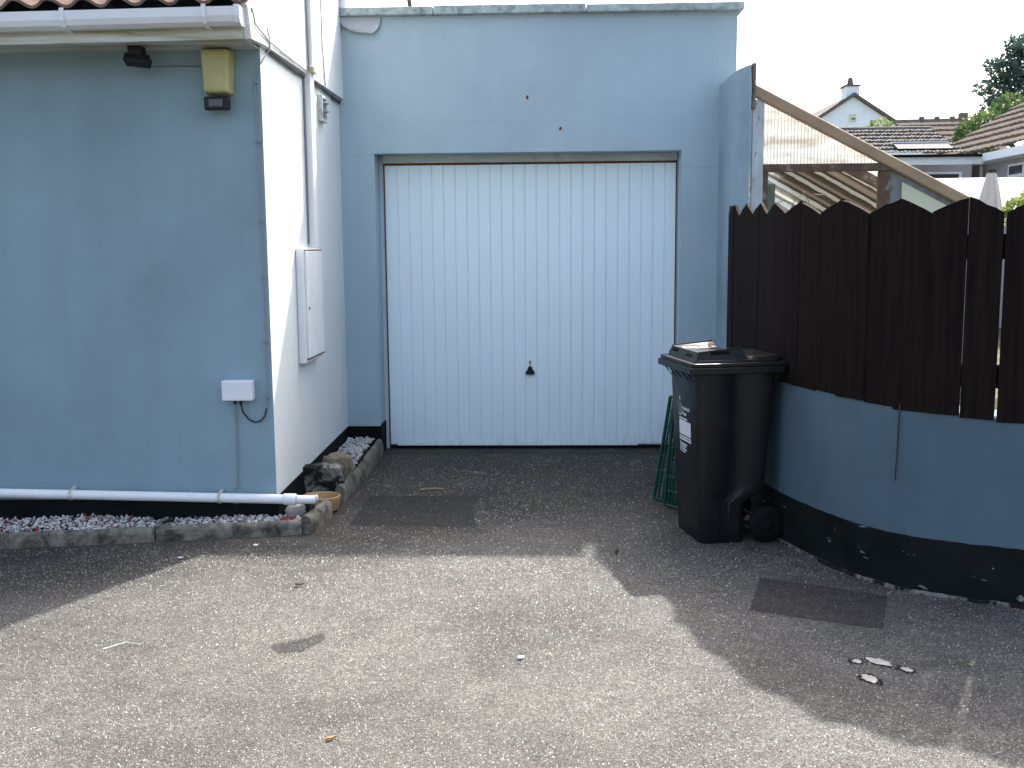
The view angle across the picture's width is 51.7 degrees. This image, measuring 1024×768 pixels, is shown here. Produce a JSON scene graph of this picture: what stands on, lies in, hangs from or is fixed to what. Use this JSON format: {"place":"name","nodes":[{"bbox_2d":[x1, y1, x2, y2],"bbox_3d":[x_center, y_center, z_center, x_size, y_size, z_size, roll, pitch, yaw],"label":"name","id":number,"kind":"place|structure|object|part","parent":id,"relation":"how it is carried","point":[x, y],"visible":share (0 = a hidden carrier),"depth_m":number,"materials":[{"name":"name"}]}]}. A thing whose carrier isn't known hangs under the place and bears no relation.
{"place":"outdoors","nodes":[
{"label":"outdoors","id":0,"kind":"place"},
{"bbox_2d":[0,449,369,532],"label":"soil bed","id":1,"kind":"object","parent":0,"point":[362,457],"visible":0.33,"depth_m":5.57,"materials":[{"name":"grey gravel"}]},
{"bbox_2d":[0,513,300,533],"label":"gravel","id":2,"kind":"structure","parent":1,"relation":"on","point":[56,523],"depth_m":5.49,"materials":[{"name":"white gravel"}]},
{"bbox_2d":[159,518,174,522],"bbox_3d":[-1.791,0.707,5.480,0.081,0.020,0.046,-5,9,-31],"label":"slate fragment","id":3,"kind":"object","parent":2,"relation":"on","point":[163,520],"visible":1,"depth_m":5.47,"materials":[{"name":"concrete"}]},
{"bbox_2d":[279,516,294,519],"bbox_3d":[-1.170,0.706,5.501,0.082,0.030,0.049,-3,8,-18],"label":"brick fragment","id":4,"kind":"object","parent":2,"relation":"on","point":[287,518],"visible":0.7,"depth_m":5.49,"materials":[{"name":"red brick"}]},
{"bbox_2d":[284,504,306,516],"bbox_3d":[-1.148,0.672,5.603,0.120,0.070,0.072,-4,8,-27],"label":"rock","id":5,"kind":"object","parent":1,"relation":"on","point":[296,510],"visible":0.89,"depth_m":5.58,"materials":[{"name":"white stone"}]},
{"bbox_2d":[303,504,314,512],"bbox_3d":[-1.088,0.653,5.625,0.070,0.063,0.058,4,9,32],"label":"rock","id":6,"kind":"object","parent":1,"relation":"on","point":[309,507],"visible":0.59,"depth_m":5.60,"materials":[{"name":"stone"}]},
{"bbox_2d":[304,491,340,510],"bbox_3d":[-1.067,0.663,5.917,0.216,0.083,0.205,0,8,2],"label":"plant dish","id":7,"kind":"object","parent":1,"relation":"on","point":[333,498],"visible":0.32,"depth_m":5.96,"materials":[{"name":"ceramic"}]},
{"bbox_2d":[303,463,345,493],"bbox_3d":[-1.106,0.561,6.221,0.255,0.181,0.136,0,8,2],"label":"concrete block","id":8,"kind":"object","parent":1,"relation":"on","point":[324,476],"depth_m":6.16,"materials":[{"name":"grey concrete"}]},
{"bbox_2d":[322,453,354,475],"bbox_3d":[-1.077,0.509,6.526,0.196,0.156,0.201,-4,8,-24],"label":"rock","id":9,"kind":"object","parent":1,"relation":"on","point":[347,461],"visible":0.57,"depth_m":6.46,"materials":[{"name":"stone"}]},
{"bbox_2d":[337,436,374,467],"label":"gravel","id":10,"kind":"structure","parent":1,"relation":"on","point":[357,446],"depth_m":7.20,"materials":[{"name":"white gravel"}]},
{"bbox_2d":[0,447,1023,767],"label":"driveway","id":11,"kind":"structure","parent":0,"point":[770,621],"depth_m":3.87,"materials":[{"name":"grey asphalt"}]},
{"bbox_2d":[0,526,155,548],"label":"kerb stone","id":12,"kind":"object","parent":11,"relation":"on","point":[57,538],"visible":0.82,"depth_m":5.27,"materials":[{"name":"concrete"}]},
{"bbox_2d":[156,519,301,541],"bbox_3d":[-1.444,0.760,5.409,0.722,0.111,0.059,-2,8,-8],"label":"kerb stone","id":13,"kind":"object","parent":11,"relation":"on","point":[205,531],"visible":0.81,"depth_m":5.38,"materials":[{"name":"concrete"}]},
{"bbox_2d":[271,634,324,652],"bbox_3d":[-0.784,0.972,3.939,0.218,0.001,0.129,-5,9,-31],"label":"tarmac patch","id":14,"kind":"object","parent":11,"relation":"on","point":[284,646],"visible":1,"depth_m":3.94,"materials":[{"name":"grey asphalt"}]},
{"bbox_2d":[300,500,332,533],"bbox_3d":[-1.040,0.719,5.629,0.067,0.129,0.360,0,8,7],"label":"kerb stone","id":15,"kind":"object","parent":11,"relation":"on","point":[318,516],"visible":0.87,"depth_m":5.55,"materials":[{"name":"concrete"}]},
{"bbox_2d":[325,735,336,739],"bbox_3d":[-0.544,1.063,3.178,0.038,0.006,0.010,-6,9,-35],"label":"dead leaf","id":16,"kind":"object","parent":11,"relation":"on","point":[330,737],"visible":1,"depth_m":3.17,"materials":[{"name":"orange plant"}]},
{"bbox_2d":[335,462,367,501],"bbox_3d":[-0.977,0.605,6.462,0.059,0.135,0.670,0,8,4],"label":"kerb stone","id":17,"kind":"object","parent":11,"relation":"on","point":[356,478],"visible":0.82,"depth_m":6.38,"materials":[{"name":"stone"}]},
{"bbox_2d":[360,439,383,475],"bbox_3d":[-0.949,0.505,7.160,0.059,0.151,0.735,0,8,1],"label":"kerb stone","id":18,"kind":"object","parent":11,"relation":"on","point":[373,456],"visible":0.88,"depth_m":7.12,"materials":[{"name":"stone"}]},
{"bbox_2d":[350,496,474,527],"bbox_3d":[-0.525,0.709,5.914,0.689,0.001,0.713,0,8,2],"label":"tarmac patch","id":19,"kind":"object","parent":11,"relation":"on","point":[427,517],"visible":1,"depth_m":5.89,"materials":[{"name":"grey asphalt"}]},
{"bbox_2d":[420,488,442,490],"bbox_3d":[-0.486,0.634,6.388,0.143,0.017,0.016,-1,8,-6],"label":"twig","id":20,"kind":"object","parent":11,"relation":"on","point":[432,489],"visible":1,"depth_m":6.38,"materials":[{"name":"brown wood"}]},
{"bbox_2d":[339,1,744,450],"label":"garage","id":21,"kind":"structure","parent":11,"relation":"on","point":[587,78],"depth_m":7.19,"materials":[{"name":"paint"}]},
{"bbox_2d":[379,152,677,447],"bbox_3d":[0.119,-0.576,7.586,2.106,2.102,0.102,0,8,2],"label":"garage door","id":22,"kind":"structure","parent":21,"relation":"attached to","point":[528,300],"depth_m":7.55,"materials":[{"name":"metal"}]},
{"bbox_2d":[652,395,677,505],"bbox_3d":[0.923,0.377,5.942,0.038,0.626,0.386,-6,9,-34],"label":"plastic lattice","id":23,"kind":"object","parent":11,"relation":"on","point":[664,435],"visible":0.32,"depth_m":6.02,"materials":[{"name":"plastic"}]},
{"bbox_2d":[663,402,677,508],"bbox_3d":[0.943,0.402,5.830,0.032,0.606,0.286,-7,10,-40],"label":"plastic lattice","id":24,"kind":"object","parent":11,"relation":"on","point":[669,465],"visible":0.24,"depth_m":5.90,"materials":[{"name":"green plastic"}]},
{"bbox_2d":[658,340,787,543],"bbox_3d":[1.099,0.277,5.373,0.591,0.974,0.528,-2,8,-10],"label":"wheelie bin","id":25,"kind":"object","parent":11,"relation":"on","point":[722,403],"visible":1,"depth_m":5.17,"materials":[{"name":"plastic"}]},
{"bbox_2d":[716,64,751,348],"bbox_3d":[1.458,-0.743,6.981,0.113,2.570,0.623,0,8,2],"label":"pilaster","id":26,"kind":"object","parent":11,"relation":"on","point":[734,135],"visible":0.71,"depth_m":6.79,"materials":[{"name":"paint"}]},
{"bbox_2d":[749,577,886,628],"bbox_3d":[1.259,0.899,4.364,0.568,0.001,0.446,3,8,25],"label":"tarmac patch","id":27,"kind":"object","parent":11,"relation":"on","point":[811,595],"visible":1,"depth_m":4.34,"materials":[{"name":"grey asphalt"}]},
{"bbox_2d":[848,658,865,663],"bbox_3d":[1.223,0.981,3.740,0.063,0.001,0.057,0,8,2],"label":"paint spot","id":28,"kind":"object","parent":11,"relation":"on","point":[856,661],"visible":1,"depth_m":3.74,"materials":[{"name":"white paint"}]},
{"bbox_2d":[856,673,882,685],"bbox_3d":[1.215,1.002,3.585,0.083,0.001,0.104,0,8,2],"label":"paint spot","id":29,"kind":"object","parent":11,"relation":"on","point":[869,678],"visible":1,"depth_m":3.58,"materials":[{"name":"white paint"}]},
{"bbox_2d":[864,657,894,667],"bbox_3d":[1.296,0.982,3.727,0.059,0.001,0.118,-6,9,-37],"label":"paint spot","id":30,"kind":"object","parent":11,"relation":"on","point":[876,661],"visible":1,"depth_m":3.73,"materials":[{"name":"white paint"}]},
{"bbox_2d":[749,381,1023,608],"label":"garden wall","id":31,"kind":"structure","parent":11,"relation":"on","point":[927,504],"depth_m":4.47,"materials":[{"name":"paint"}]},
{"bbox_2d":[726,197,1023,423],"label":"board fence","id":32,"kind":"object","parent":31,"relation":"on","point":[844,298],"visible":0.9,"depth_m":4.44,"materials":[{"name":"brown wood"}]},
{"bbox_2d":[773,194,828,207],"bbox_3d":[1.372,-0.865,5.003,0.272,0.072,0.042,0,8,2],"label":"wire hoop","id":33,"kind":"object","parent":32,"relation":"attached to","point":[799,196],"visible":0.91,"depth_m":5.00,"materials":[{"name":"metal"}]},
{"bbox_2d":[895,665,918,673],"bbox_3d":[1.366,0.990,3.664,0.053,0.001,0.091,-5,9,-31],"label":"paint spot","id":34,"kind":"object","parent":11,"relation":"on","point":[907,670],"visible":1,"depth_m":3.66,"materials":[{"name":"white paint"}]},
{"bbox_2d":[411,0,1023,147],"label":"sky","id":35,"kind":"structure","parent":0,"point":[910,59],"materials":[{"name":"white"}]},
{"bbox_2d":[812,78,922,154],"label":"neighbour house","id":36,"kind":"structure","parent":0,"point":[851,107],"depth_m":38.59,"materials":[{"name":"white paint"}]},
{"bbox_2d":[849,114,855,121],"bbox_3d":[12.450,-9.728,38.593,0.230,0.270,0.059,0,8,2],"label":"window","id":37,"kind":"structure","parent":36,"relation":"in","point":[852,117],"depth_m":38.57,"materials":[{"name":"white glass"}]},
{"bbox_2d":[995,328,1000,409],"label":"ground","id":38,"kind":"structure","parent":0,"point":[998,357],"depth_m":13.58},
{"bbox_2d":[0,0,411,520],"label":"house","id":39,"kind":"structure","parent":38,"relation":"on","point":[132,324],"depth_m":5.48,"materials":[{"name":"paint"}]},
{"bbox_2d":[123,46,151,68],"bbox_3d":[-1.836,-1.603,5.184,0.129,0.104,0.084,0,8,2],"label":"floodlight","id":40,"kind":"object","parent":39,"relation":"attached to","point":[135,56],"visible":1,"depth_m":5.15,"materials":[{"name":"black plastic"}]},
{"bbox_2d":[0,486,318,504],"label":"waste pipe","id":41,"kind":"object","parent":39,"relation":"attached to","point":[73,493],"visible":1,"depth_m":5.52,"materials":[{"name":"white paint"}]},
{"bbox_2d":[201,49,233,95],"bbox_3d":[-1.465,-1.550,5.249,0.153,0.222,0.099,0,8,2],"label":"alarm box","id":42,"kind":"object","parent":39,"relation":"attached to","point":[218,71],"visible":0.98,"depth_m":5.21,"materials":[{"name":"yellow plastic"}]},
{"bbox_2d":[204,96,230,110],"bbox_3d":[-1.466,-1.399,5.275,0.124,0.065,0.089,0,8,2],"label":"floodlight","id":43,"kind":"object","parent":39,"relation":"attached to","point":[216,103],"visible":1,"depth_m":5.24,"materials":[{"name":"black plastic"}]},
{"bbox_2d":[221,379,254,403],"bbox_3d":[-1.419,0.042,5.476,0.160,0.126,0.064,0,8,2],"label":"junction box","id":44,"kind":"object","parent":39,"relation":"attached to","point":[240,391],"visible":1,"depth_m":5.44,"materials":[{"name":"plastic"}]},
{"bbox_2d":[233,404,238,489],"bbox_3d":[-1.450,0.331,5.534,0.045,0.464,0.020,3,8,26],"label":"cable","id":45,"kind":"object","parent":44,"relation":"hanging from","point":[237,448],"visible":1,"depth_m":5.53,"materials":[{"name":"grey plastic"}]},
{"bbox_2d":[240,404,266,422],"bbox_3d":[-1.344,0.153,5.505,0.138,0.105,0.018,-1,8,-6],"label":"cable","id":46,"kind":"object","parent":44,"relation":"hanging from","point":[246,416],"visible":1,"depth_m":5.50,"materials":[{"name":"black plastic"}]},
{"bbox_2d":[253,81,269,397],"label":"cable clips","id":47,"kind":"object","parent":39,"relation":"attached to","point":[261,276],"visible":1,"depth_m":5.41,"materials":[{"name":"plastic"}]},
{"bbox_2d":[254,27,270,407],"bbox_3d":[-1.241,-0.831,5.402,0.107,1.923,0.034,-8,10,-44],"label":"cable","id":48,"kind":"object","parent":39,"relation":"attached to","point":[261,213],"visible":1,"depth_m":5.37,"materials":[{"name":"plastic"}]},
{"bbox_2d":[251,7,307,72],"bbox_3d":[-1.213,-1.802,5.587,0.011,0.122,1.148,0,8,2],"label":"cable","id":49,"kind":"object","parent":39,"relation":"attached to","point":[268,40],"visible":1,"depth_m":5.35,"materials":[{"name":"grey plastic"}]},
{"bbox_2d":[267,50,304,77],"bbox_3d":[-1.228,-1.741,5.771,0.015,0.022,0.800,0,8,2],"label":"cable","id":50,"kind":"object","parent":39,"relation":"attached to","point":[284,63],"visible":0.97,"depth_m":5.73,"materials":[{"name":"grey plastic"}]},
{"bbox_2d":[295,248,324,363],"bbox_3d":[-1.188,-0.473,6.248,0.060,0.661,0.445,0,8,2],"label":"meter cabinet","id":51,"kind":"object","parent":39,"relation":"attached to","point":[309,279],"visible":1,"depth_m":6.11,"materials":[{"name":"white paint"}]},
{"bbox_3d":[-1.168,-0.479,6.256,0.012,0.615,0.415,0,8,2],"label":"door","id":52,"kind":"part","parent":51,"relation":"part of","materials":[{"name":"white paint"}]},
{"bbox_2d":[303,0,318,246],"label":"service duct","id":53,"kind":"object","parent":39,"relation":"attached to","point":[310,157],"visible":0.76,"depth_m":6.24,"materials":[{"name":"white paint"}]},
{"bbox_2d":[320,0,325,85],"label":"cable","id":54,"kind":"object","parent":39,"relation":"attached to","point":[322,42],"visible":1,"depth_m":6.54,"materials":[{"name":"grey plastic"}]},
{"bbox_2d":[318,94,328,122],"bbox_3d":[-1.180,-1.732,6.654,0.055,0.160,0.150,0,8,2],"label":"wall vent","id":55,"kind":"object","parent":39,"relation":"attached to","point":[323,112],"depth_m":6.59,"materials":[{"name":"white plastic"}]},
{"bbox_2d":[314,82,340,104],"bbox_3d":[-1.189,-1.861,6.758,0.021,0.041,0.931,0,8,2],"label":"cable","id":56,"kind":"object","parent":39,"relation":"attached to","point":[336,100],"visible":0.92,"depth_m":6.91,"materials":[{"name":"grey plastic"}]},
{"bbox_2d":[339,0,346,7],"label":"downpipe","id":57,"kind":"object","parent":39,"relation":"attached to","point":[342,3],"visible":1,"depth_m":7.10,"materials":[{"name":"white paint"}]},
{"bbox_2d":[749,63,969,394],"bbox_3d":[2.331,-0.914,8.200,1.555,2.575,3.100,0,8,2],"label":"lean to","id":58,"kind":"object","parent":38,"relation":"on","point":[787,136],"visible":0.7,"depth_m":6.64,"materials":[{"name":"plastic"}]},
{"bbox_2d":[767,184,774,210],"bbox_3d":[1.674,-0.826,6.904,0.060,0.950,0.060,0,8,2],"label":"timber post","id":59,"kind":"object","parent":58,"relation":"attached to","point":[771,194],"visible":0.24,"depth_m":6.82,"materials":[{"name":"green wood"}]},
{"bbox_2d":[749,172,876,212],"bbox_3d":[2.170,-1.130,7.338,1.100,1.566,0.464,0,8,2],"label":"corrugated sheet","id":60,"kind":"object","parent":58,"relation":"in","point":[833,188],"visible":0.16,"depth_m":7.42,"materials":[{"name":"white plastic"}]},
{"bbox_2d":[863,117,899,126],"bbox_3d":[10.156,-4.914,29.260,1.755,4.880,0.717,0,8,2],"label":"bush","id":61,"kind":"object","parent":38,"relation":"on","point":[874,121],"visible":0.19,"depth_m":28.86,"materials":[{"name":"green plant"}]},
{"bbox_2d":[838,126,983,177],"bbox_3d":[6.112,-3.271,21.253,4.632,3.770,6.580,0,8,2],"label":"bungalow","id":62,"kind":"object","parent":38,"relation":"on","point":[903,139],"visible":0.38,"depth_m":18.32,"materials":[{"name":"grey tile"}]},
{"bbox_2d":[924,172,961,177],"bbox_3d":[7.136,-3.443,18.325,1.300,0.460,0.059,0,8,2],"label":"window","id":63,"kind":"structure","parent":62,"relation":"in","point":[933,174],"depth_m":18.27,"materials":[{"name":"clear glass"}]},
{"bbox_2d":[895,113,1008,153],"bbox_3d":[11.313,-4.605,27.017,3.802,4.820,8.424,0,8,2],"label":"bungalow","id":64,"kind":"object","parent":38,"relation":"on","point":[944,127],"visible":0.08,"depth_m":27.47,"materials":[{"name":"brown tile"}]},
{"bbox_2d":[935,177,1023,223],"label":"canopy","id":65,"kind":"object","parent":38,"relation":"on","point":[1010,187],"depth_m":8.71,"materials":[{"name":"white"}]},
{"bbox_2d":[936,100,1023,327],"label":"bungalow","id":66,"kind":"object","parent":38,"relation":"on","point":[1006,128],"visible":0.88,"depth_m":18.01,"materials":[{"name":"brown tile"}]},
{"bbox_2d":[1007,162,1023,176],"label":"window","id":67,"kind":"structure","parent":66,"relation":"in","point":[1017,169],"depth_m":17.18,"materials":[{"name":"white glass"}]},
{"bbox_2d":[951,91,1023,153],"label":"bush","id":68,"kind":"object","parent":38,"relation":"on","point":[1000,107],"visible":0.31,"depth_m":23.66,"materials":[{"name":"green plant"}]},
{"bbox_2d":[979,169,1001,209],"bbox_3d":[3.535,-0.585,7.872,0.218,1.990,0.222,-6,10,-38],"label":"parasol","id":69,"kind":"object","parent":38,"relation":"on","point":[990,194],"visible":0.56,"depth_m":7.72,"materials":[{"name":"fabric"}]},
{"bbox_2d":[969,32,1023,147],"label":"conifer tree","id":70,"kind":"object","parent":38,"relation":"on","point":[1003,82],"visible":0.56,"depth_m":28.53,"materials":[{"name":"green plant"}]},
{"bbox_2d":[1000,191,1023,225],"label":"shrub","id":71,"kind":"object","parent":38,"relation":"on","point":[1010,204],"visible":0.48,"depth_m":6.30,"materials":[{"name":"green plant"}]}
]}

